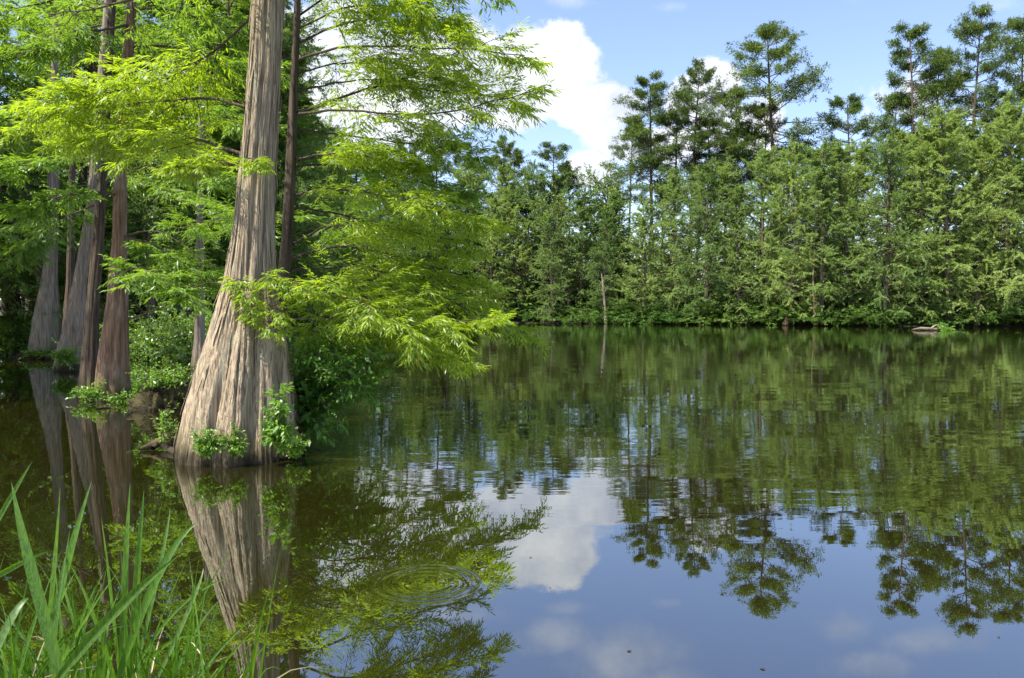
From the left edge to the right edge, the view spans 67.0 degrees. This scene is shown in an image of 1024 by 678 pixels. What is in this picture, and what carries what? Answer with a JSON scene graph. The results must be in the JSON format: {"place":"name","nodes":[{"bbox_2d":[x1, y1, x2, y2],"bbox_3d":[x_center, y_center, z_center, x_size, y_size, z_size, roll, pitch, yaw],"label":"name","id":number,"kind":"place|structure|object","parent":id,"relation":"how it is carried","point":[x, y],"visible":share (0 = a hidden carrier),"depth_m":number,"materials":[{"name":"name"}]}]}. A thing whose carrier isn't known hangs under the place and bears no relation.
{"place":"outdoors","nodes":[
{"label":"outdoors","id":0,"kind":"place"},
{"bbox_2d":[0,323,1023,677],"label":"water","id":1,"kind":"structure","parent":0,"point":[722,501],"depth_m":6.47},
{"bbox_2d":[0,9,78,327],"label":"cypress tree","id":2,"kind":"object","parent":1,"relation":"in","point":[70,265],"visible":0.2,"depth_m":23.82,"materials":[{"name":"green plant"}]},
{"bbox_2d":[47,345,81,369],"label":"herb clump","id":3,"kind":"object","parent":1,"relation":"on","point":[66,358],"visible":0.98,"depth_m":20.92,"materials":[{"name":"green plant"}]},
{"bbox_2d":[0,0,166,351],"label":"cypress tree","id":4,"kind":"object","parent":1,"relation":"in","point":[44,330],"visible":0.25,"depth_m":26.71,"materials":[{"name":"grey plant"}]},
{"bbox_2d":[66,373,108,401],"bbox_3d":[-7.766,0.957,14.207,0.728,0.653,0.479,0,2,0],"label":"herb clump","id":5,"kind":"object","parent":1,"relation":"in","point":[89,394],"visible":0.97,"depth_m":14.15,"materials":[{"name":"green plant"}]},
{"bbox_2d":[0,0,211,397],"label":"cypress tree","id":6,"kind":"object","parent":1,"relation":"in","point":[89,357],"visible":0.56,"depth_m":15.03,"materials":[{"name":"green plant"}]},
{"bbox_2d":[0,0,214,370],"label":"cypress tree","id":7,"kind":"object","parent":1,"relation":"in","point":[71,336],"visible":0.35,"depth_m":21.28,"materials":[{"name":"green plant"}]},
{"bbox_2d":[0,0,290,400],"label":"cypress tree","id":8,"kind":"object","parent":1,"relation":"in","point":[113,364],"visible":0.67,"depth_m":13.90,"materials":[{"name":"green plant"}]},
{"bbox_2d":[125,372,189,411],"bbox_3d":[-5.899,1.018,13.253,1.419,0.924,0.963,0,2,0],"label":"root mound","id":9,"kind":"object","parent":1,"relation":"in","point":[147,399],"visible":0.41,"depth_m":13.02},
{"bbox_2d":[124,356,195,398],"bbox_3d":[-5.814,0.664,12.920,1.146,0.772,0.733,0,2,0],"label":"herb clump","id":10,"kind":"object","parent":9,"relation":"on","point":[169,379],"visible":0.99,"depth_m":12.93,"materials":[{"name":"green plant"}]},
{"bbox_2d":[139,429,176,453],"bbox_3d":[-4.177,1.265,9.266,0.475,0.218,0.938,-2,3,-35],"label":"driftwood","id":11,"kind":"object","parent":1,"relation":"in","point":[153,445],"visible":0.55,"depth_m":9.31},
{"bbox_2d":[150,403,178,449],"bbox_3d":[-4.058,1.029,9.153,0.535,0.615,0.290,1,2,21],"label":"herb clump","id":12,"kind":"object","parent":11,"relation":"on","point":[164,427],"visible":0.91,"depth_m":9.17,"materials":[{"name":"green plant"}]},
{"bbox_2d":[129,81,280,369],"bbox_3d":[-8.594,-2.958,21.727,4.040,8.561,2.334,-1,3,-30],"label":"cypress tree","id":13,"kind":"object","parent":1,"relation":"in","point":[199,331],"visible":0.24,"depth_m":21.84,"materials":[{"name":"green plant"}]},
{"bbox_2d":[0,0,517,466],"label":"cypress tree","id":14,"kind":"object","parent":1,"relation":"in","point":[244,359],"visible":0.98,"depth_m":8.79,"materials":[{"name":"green plant"}]},
{"bbox_2d":[189,418,225,458],"bbox_3d":[-3.281,1.076,8.337,0.458,0.462,0.317,0,2,0],"label":"herb clump","id":15,"kind":"object","parent":14,"relation":"on","point":[207,446],"visible":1,"depth_m":8.32,"materials":[{"name":"green plant"}]},
{"bbox_2d":[214,420,249,459],"bbox_3d":[-3.005,1.092,8.324,0.336,0.448,0.327,0,2,0],"label":"herb clump","id":16,"kind":"object","parent":14,"relation":"on","point":[238,447],"visible":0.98,"depth_m":8.33,"materials":[{"name":"green plant"}]},
{"bbox_2d":[257,382,298,457],"bbox_3d":[-2.538,0.867,8.325,0.440,0.846,0.433,0,2,0],"label":"vine","id":17,"kind":"object","parent":14,"relation":"attached to","point":[278,430],"visible":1,"depth_m":8.31,"materials":[{"name":"green plant"}]},
{"bbox_2d":[287,328,415,447],"bbox_3d":[-2.076,0.596,9.435,2.013,1.478,1.729,0,2,0],"label":"shrub","id":18,"kind":"object","parent":1,"relation":"on","point":[335,386],"visible":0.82,"depth_m":9.22,"materials":[{"name":"green plant"}]},
{"bbox_2d":[151,0,564,381],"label":"cypress tree","id":19,"kind":"object","parent":1,"relation":"in","point":[387,82],"visible":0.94,"depth_m":10.32,"materials":[{"name":"green plant"}]},
{"bbox_2d":[433,150,507,307],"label":"cypress tree","id":20,"kind":"object","parent":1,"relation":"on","point":[463,177],"visible":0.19,"depth_m":103.47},
{"bbox_2d":[463,196,522,318],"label":"cypress tree","id":21,"kind":"object","parent":1,"relation":"on","point":[495,203],"visible":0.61,"depth_m":96.22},
{"bbox_2d":[489,159,577,310],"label":"cypress tree","id":22,"kind":"object","parent":1,"relation":"on","point":[529,186],"visible":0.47,"depth_m":100.93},
{"bbox_2d":[0,300,1023,354],"bbox_3d":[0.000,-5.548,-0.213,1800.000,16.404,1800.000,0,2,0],"label":"ground","id":23,"kind":"structure","parent":0,"point":[572,321],"depth_m":82.90,"materials":[{"name":"soil"}]},
{"bbox_2d":[0,307,30,354],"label":"shrub","id":24,"kind":"object","parent":23,"relation":"on","point":[24,340],"visible":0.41,"depth_m":29.34,"materials":[{"name":"green plant"}]},
{"bbox_2d":[0,5,44,350],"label":"cypress tree","id":25,"kind":"object","parent":23,"relation":"on","point":[9,79],"visible":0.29,"depth_m":27.61,"materials":[{"name":"green plant"}]},
{"bbox_2d":[0,12,75,336],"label":"cypress tree","id":26,"kind":"object","parent":23,"relation":"on","point":[12,301],"visible":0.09,"depth_m":33.18,"materials":[{"name":"green plant"}]},
{"bbox_2d":[0,0,145,318],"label":"cypress tree","id":27,"kind":"object","parent":23,"relation":"on","point":[31,30],"visible":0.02,"depth_m":39.15,"materials":[{"name":"green plant"}]},
{"bbox_2d":[0,73,155,315],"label":"broadleaf tree","id":28,"kind":"object","parent":23,"relation":"on","point":[16,192],"visible":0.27,"depth_m":27.38,"materials":[{"name":"green plant"}]},
{"bbox_2d":[0,0,173,324],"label":"cypress tree","id":29,"kind":"object","parent":23,"relation":"on","point":[82,167],"visible":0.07,"depth_m":30.69,"materials":[{"name":"green plant"}]},
{"bbox_2d":[0,0,194,273],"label":"cypress tree","id":30,"kind":"object","parent":23,"relation":"on","point":[64,74],"visible":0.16,"depth_m":29.54,"materials":[{"name":"green plant"}]},
{"bbox_2d":[0,462,213,677],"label":"grass clump","id":31,"kind":"object","parent":23,"relation":"on","point":[45,615],"visible":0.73,"depth_m":2.35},
{"bbox_2d":[17,0,205,327],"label":"cypress tree","id":32,"kind":"object","parent":23,"relation":"on","point":[105,270],"visible":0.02,"depth_m":36.37,"materials":[{"name":"green plant"}]},
{"bbox_2d":[0,523,250,677],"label":"grass clump","id":33,"kind":"object","parent":23,"relation":"on","point":[117,609],"visible":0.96,"depth_m":2.25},
{"bbox_2d":[24,0,277,332],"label":"cypress tree","id":34,"kind":"object","parent":23,"relation":"on","point":[149,13],"visible":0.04,"depth_m":35.22,"materials":[{"name":"green plant"}]},
{"bbox_2d":[99,296,211,361],"bbox_3d":[-11.588,0.144,25.968,4.592,3.692,3.620,-2,3,-40],"label":"shrub","id":35,"kind":"object","parent":23,"relation":"on","point":[182,353],"visible":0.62,"depth_m":25.61,"materials":[{"name":"green plant"}]},
{"bbox_2d":[102,103,212,331],"bbox_3d":[-12.780,-4.250,28.041,4.434,9.371,5.446,-1,3,-29],"label":"broadleaf tree","id":36,"kind":"object","parent":23,"relation":"on","point":[149,220],"visible":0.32,"depth_m":28.25,"materials":[{"name":"green plant"}]},
{"bbox_2d":[0,487,324,677],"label":"grass clump","id":37,"kind":"object","parent":23,"relation":"on","point":[123,637],"visible":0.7,"depth_m":2.47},
{"bbox_2d":[65,0,281,325],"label":"cypress tree","id":38,"kind":"object","parent":23,"relation":"on","point":[134,172],"visible":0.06,"depth_m":32.52,"materials":[{"name":"green plant"}]},
{"bbox_2d":[100,4,246,351],"bbox_3d":[-12.721,-5.695,30.320,7.232,13.477,7.021,-1,3,-33],"label":"cypress tree","id":39,"kind":"object","parent":23,"relation":"on","point":[217,134],"visible":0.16,"depth_m":29.38,"materials":[{"name":"green plant"}]},
{"bbox_2d":[174,603,252,677],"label":"grass clump","id":40,"kind":"object","parent":23,"relation":"on","point":[215,654],"visible":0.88,"depth_m":2.33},
{"bbox_2d":[135,0,331,322],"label":"cypress tree","id":41,"kind":"object","parent":23,"relation":"on","point":[216,5],"visible":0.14,"depth_m":34.67,"materials":[{"name":"green plant"}]},
{"bbox_2d":[131,0,387,344],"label":"cypress tree","id":42,"kind":"object","parent":23,"relation":"on","point":[307,229],"visible":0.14,"depth_m":36.60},
{"bbox_2d":[184,0,347,276],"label":"cypress tree","id":43,"kind":"object","parent":23,"relation":"on","point":[288,17],"visible":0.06,"depth_m":41.00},
{"bbox_2d":[224,40,338,344],"bbox_3d":[-12.819,-6.761,39.255,8.432,15.714,8.187,-1,2,-26],"label":"cypress tree","id":44,"kind":"object","parent":23,"relation":"on","point":[305,101],"visible":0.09,"depth_m":38.07,"materials":[{"name":"green plant"}]},
{"bbox_2d":[276,10,369,310],"bbox_3d":[-15.171,-10.503,47.764,12.269,21.242,11.901,0,2,-7],"label":"cypress tree","id":45,"kind":"object","parent":23,"relation":"on","point":[331,137],"visible":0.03,"depth_m":47.43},
{"bbox_2d":[311,156,377,330],"bbox_3d":[-13.729,-7.138,59.445,7.671,14.705,8.895,2,3,44],"label":"cypress tree","id":46,"kind":"object","parent":23,"relation":"on","point":[341,207],"visible":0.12,"depth_m":59.30,"materials":[{"name":"green plant"}]},
{"bbox_2d":[315,115,381,311],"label":"cypress tree","id":47,"kind":"object","parent":23,"relation":"on","point":[338,130],"visible":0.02,"depth_m":74.75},
{"bbox_2d":[417,183,482,315],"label":"cypress tree","id":48,"kind":"object","parent":23,"relation":"on","point":[451,233],"visible":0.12,"depth_m":97.37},
{"bbox_2d":[431,181,540,296],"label":"broadleaf tree","id":49,"kind":"object","parent":23,"relation":"on","point":[479,210],"visible":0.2,"depth_m":99.51,"materials":[{"name":"green plant"}]},
{"bbox_2d":[474,134,528,223],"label":"pine tree","id":50,"kind":"object","parent":23,"relation":"on","point":[509,146],"visible":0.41,"depth_m":110.44,"materials":[{"name":"green plant"}]},
{"bbox_2d":[473,158,541,306],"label":"cypress tree","id":51,"kind":"object","parent":23,"relation":"on","point":[506,178],"visible":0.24,"depth_m":103.40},
{"bbox_2d":[492,202,541,319],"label":"cypress tree","id":52,"kind":"object","parent":23,"relation":"on","point":[514,222],"visible":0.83,"depth_m":96.69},
{"bbox_2d":[494,185,566,306],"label":"broadleaf tree","id":53,"kind":"object","parent":23,"relation":"on","point":[520,204],"visible":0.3,"depth_m":100.85,"materials":[{"name":"green plant"}]},
{"bbox_2d":[524,212,573,322],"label":"cypress tree","id":54,"kind":"object","parent":23,"relation":"on","point":[558,286],"visible":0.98,"depth_m":92.78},
{"bbox_2d":[526,141,584,277],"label":"pine tree","id":55,"kind":"object","parent":23,"relation":"on","point":[556,153],"visible":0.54,"depth_m":106.04,"materials":[{"name":"green plant"}]},
{"bbox_2d":[516,191,611,314],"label":"broadleaf tree","id":56,"kind":"object","parent":23,"relation":"on","point":[547,210],"visible":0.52,"depth_m":97.02,"materials":[{"name":"green plant"}]},
{"bbox_2d":[529,168,600,315],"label":"cypress tree","id":57,"kind":"object","parent":23,"relation":"on","point":[562,178],"visible":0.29,"depth_m":101.76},
{"bbox_2d":[554,185,611,312],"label":"cypress tree","id":58,"kind":"object","parent":23,"relation":"on","point":[580,208],"visible":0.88,"depth_m":94.33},
{"bbox_2d":[542,292,623,323],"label":"shrub","id":59,"kind":"object","parent":23,"relation":"on","point":[593,319],"visible":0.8,"depth_m":90.38,"materials":[{"name":"green plant"}]},
{"bbox_2d":[581,207,623,323],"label":"cypress tree","id":60,"kind":"object","parent":23,"relation":"on","point":[606,254],"visible":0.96,"depth_m":90.76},
{"bbox_2d":[562,182,643,309],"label":"broadleaf tree","id":61,"kind":"object","parent":23,"relation":"on","point":[609,205],"visible":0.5,"depth_m":95.23,"materials":[{"name":"green plant"}]},
{"bbox_2d":[585,186,640,305],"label":"cypress tree","id":62,"kind":"object","parent":23,"relation":"on","point":[623,254],"visible":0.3,"depth_m":97.33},
{"bbox_2d":[570,164,656,316],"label":"broadleaf tree","id":63,"kind":"object","parent":23,"relation":"on","point":[597,188],"visible":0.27,"depth_m":102.65,"materials":[{"name":"green plant"}]},
{"bbox_2d":[592,290,665,324],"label":"shrub","id":64,"kind":"object","parent":23,"relation":"on","point":[625,310],"visible":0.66,"depth_m":88.46,"materials":[{"name":"green plant"}]},
{"bbox_2d":[602,119,659,274],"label":"pine tree","id":65,"kind":"object","parent":23,"relation":"on","point":[623,147],"visible":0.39,"depth_m":105.96,"materials":[{"name":"green plant"}]},
{"bbox_2d":[605,193,677,323],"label":"cypress tree","id":66,"kind":"object","parent":23,"relation":"on","point":[643,231],"visible":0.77,"depth_m":88.81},
{"bbox_2d":[598,70,703,267],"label":"pine tree","id":67,"kind":"object","parent":23,"relation":"on","point":[638,132],"visible":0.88,"depth_m":97.46,"materials":[{"name":"green plant"}]},
{"bbox_2d":[629,180,692,306],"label":"cypress tree","id":68,"kind":"object","parent":23,"relation":"on","point":[660,197],"visible":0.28,"depth_m":96.75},
{"bbox_2d":[621,292,703,324],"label":"shrub","id":69,"kind":"object","parent":23,"relation":"on","point":[666,317],"visible":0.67,"depth_m":86.13,"materials":[{"name":"green plant"}]},
{"bbox_2d":[635,165,715,312],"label":"cypress tree","id":70,"kind":"object","parent":23,"relation":"on","point":[674,193],"visible":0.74,"depth_m":87.76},
{"bbox_2d":[631,105,723,292],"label":"pine tree","id":71,"kind":"object","parent":23,"relation":"on","point":[664,138],"visible":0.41,"depth_m":99.56,"materials":[{"name":"green plant"}]},
{"bbox_2d":[646,57,744,299],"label":"pine tree","id":72,"kind":"object","parent":23,"relation":"on","point":[685,95],"visible":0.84,"depth_m":97.26,"materials":[{"name":"green plant"}]},
{"bbox_2d":[670,166,727,300],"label":"cypress tree","id":73,"kind":"object","parent":23,"relation":"on","point":[697,198],"visible":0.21,"depth_m":92.88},
{"bbox_2d":[661,157,749,323],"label":"cypress tree","id":74,"kind":"object","parent":23,"relation":"on","point":[703,210],"visible":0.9,"depth_m":85.13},
{"bbox_2d":[666,289,763,324],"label":"shrub","id":75,"kind":"object","parent":23,"relation":"on","point":[727,316],"visible":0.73,"depth_m":83.93,"materials":[{"name":"green plant"}]},
{"bbox_2d":[680,115,751,261],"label":"pine tree","id":76,"kind":"object","parent":23,"relation":"on","point":[698,154],"visible":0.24,"depth_m":99.00,"materials":[{"name":"green plant"}]},
{"bbox_2d":[671,150,766,307],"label":"cypress tree","id":77,"kind":"object","parent":23,"relation":"on","point":[724,171],"visible":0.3,"depth_m":92.48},
{"bbox_2d":[695,83,761,284],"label":"pine tree","id":78,"kind":"object","parent":23,"relation":"on","point":[734,143],"visible":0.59,"depth_m":94.83,"materials":[{"name":"green plant"}]},
{"bbox_2d":[704,185,770,324],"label":"cypress tree","id":79,"kind":"object","parent":23,"relation":"on","point":[735,192],"visible":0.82,"depth_m":84.06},
{"bbox_2d":[702,128,777,270],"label":"pine tree","id":80,"kind":"object","parent":23,"relation":"on","point":[723,158],"visible":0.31,"depth_m":95.98,"materials":[{"name":"green plant"}]},
{"bbox_2d":[736,100,787,270],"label":"pine tree","id":81,"kind":"object","parent":23,"relation":"on","point":[765,121],"visible":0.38,"depth_m":96.08,"materials":[{"name":"green plant"}]},
{"bbox_2d":[711,138,815,316],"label":"cypress tree","id":82,"kind":"object","parent":23,"relation":"on","point":[763,167],"visible":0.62,"depth_m":83.53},
{"bbox_2d":[703,19,847,264],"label":"pine tree","id":83,"kind":"object","parent":23,"relation":"on","point":[755,46],"visible":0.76,"depth_m":91.55,"materials":[{"name":"green plant"}]},
{"bbox_2d":[733,290,827,324],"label":"shrub","id":84,"kind":"object","parent":23,"relation":"on","point":[781,313],"visible":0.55,"depth_m":81.36,"materials":[{"name":"green plant"}]},
{"bbox_2d":[749,150,815,289],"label":"cypress tree","id":85,"kind":"object","parent":23,"relation":"on","point":[783,186],"visible":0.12,"depth_m":90.61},
{"bbox_2d":[739,136,846,324],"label":"cypress tree","id":86,"kind":"object","parent":23,"relation":"on","point":[788,176],"visible":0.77,"depth_m":80.93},
{"bbox_2d":[765,144,854,306],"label":"cypress tree","id":87,"kind":"object","parent":23,"relation":"on","point":[807,155],"visible":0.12,"depth_m":86.39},
{"bbox_2d":[773,137,870,325],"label":"cypress tree","id":88,"kind":"object","parent":23,"relation":"on","point":[822,178],"visible":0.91,"depth_m":78.70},
{"bbox_2d":[783,292,884,325],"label":"shrub","id":89,"kind":"object","parent":23,"relation":"on","point":[842,309],"visible":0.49,"depth_m":78.96,"materials":[{"name":"green plant"}]},
{"bbox_2d":[796,139,889,313],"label":"cypress tree","id":90,"kind":"object","parent":23,"relation":"on","point":[853,160],"visible":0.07,"depth_m":86.34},
{"bbox_2d":[810,92,886,296],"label":"pine tree","id":91,"kind":"object","parent":23,"relation":"on","point":[855,104],"visible":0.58,"depth_m":91.30,"materials":[{"name":"green plant"}]},
{"bbox_2d":[798,139,899,318],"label":"cypress tree","id":92,"kind":"object","parent":23,"relation":"on","point":[843,185],"visible":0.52,"depth_m":79.31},
{"bbox_2d":[805,290,907,325],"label":"shrub","id":93,"kind":"object","parent":23,"relation":"on","point":[879,316],"visible":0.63,"depth_m":77.39,"materials":[{"name":"green plant"}]},
{"bbox_2d":[819,137,897,295],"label":"cypress tree","id":94,"kind":"object","parent":23,"relation":"on","point":[862,160],"visible":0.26,"depth_m":85.33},
{"bbox_2d":[831,123,945,326],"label":"cypress tree","id":95,"kind":"object","parent":23,"relation":"on","point":[886,151],"visible":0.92,"depth_m":77.45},
{"bbox_2d":[853,93,925,190],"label":"pine tree","id":96,"kind":"object","parent":23,"relation":"on","point":[904,117],"visible":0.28,"depth_m":90.94,"materials":[{"name":"green plant"}]},
{"bbox_2d":[860,129,957,308],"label":"cypress tree","id":97,"kind":"object","parent":23,"relation":"on","point":[901,135],"visible":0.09,"depth_m":83.65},
{"bbox_2d":[858,122,985,323],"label":"cypress tree","id":98,"kind":"object","parent":23,"relation":"on","point":[916,161],"visible":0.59,"depth_m":76.87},
{"bbox_2d":[866,19,984,218],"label":"pine tree","id":99,"kind":"object","parent":23,"relation":"on","point":[903,64],"visible":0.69,"depth_m":88.65,"materials":[{"name":"green plant"}]},
{"bbox_2d":[898,46,980,212],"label":"pine tree","id":100,"kind":"object","parent":23,"relation":"on","point":[946,53],"visible":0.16,"depth_m":92.59,"materials":[{"name":"green plant"}]},
{"bbox_2d":[882,115,998,308],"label":"cypress tree","id":101,"kind":"object","parent":23,"relation":"on","point":[946,154],"visible":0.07,"depth_m":82.46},
{"bbox_2d":[889,104,1005,325],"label":"cypress tree","id":102,"kind":"object","parent":23,"relation":"on","point":[942,141],"visible":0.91,"depth_m":75.42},
{"bbox_2d":[914,295,989,326],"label":"shrub","id":103,"kind":"object","parent":23,"relation":"on","point":[957,318],"visible":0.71,"depth_m":75.94,"materials":[{"name":"green plant"}]},
{"bbox_2d":[912,1,1023,170],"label":"pine tree","id":104,"kind":"object","parent":23,"relation":"on","point":[974,29],"visible":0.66,"depth_m":85.04,"materials":[{"name":"green plant"}]},
{"bbox_2d":[924,118,1021,305],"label":"cypress tree","id":105,"kind":"object","parent":23,"relation":"on","point":[972,134],"visible":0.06,"depth_m":83.62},
{"bbox_2d":[924,134,1023,326],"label":"cypress tree","id":106,"kind":"object","parent":23,"relation":"on","point":[976,148],"visible":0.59,"depth_m":75.75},
{"bbox_2d":[935,90,1023,325],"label":"cypress tree","id":107,"kind":"object","parent":23,"relation":"on","point":[1011,133],"visible":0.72,"depth_m":74.88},
{"bbox_2d":[937,292,1023,325],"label":"shrub","id":108,"kind":"object","parent":23,"relation":"on","point":[991,320],"visible":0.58,"depth_m":74.97,"materials":[{"name":"green plant"}]},
{"bbox_2d":[965,14,1023,248],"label":"pine tree","id":109,"kind":"object","parent":23,"relation":"on","point":[1014,50],"visible":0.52,"depth_m":86.21,"materials":[{"name":"green plant"}]},
{"bbox_2d":[970,126,1023,323],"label":"cypress tree","id":110,"kind":"object","parent":23,"relation":"on","point":[1011,274],"visible":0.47,"depth_m":75.34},
{"bbox_2d":[0,0,1023,299],"label":"sky","id":111,"kind":"structure","parent":0,"point":[599,46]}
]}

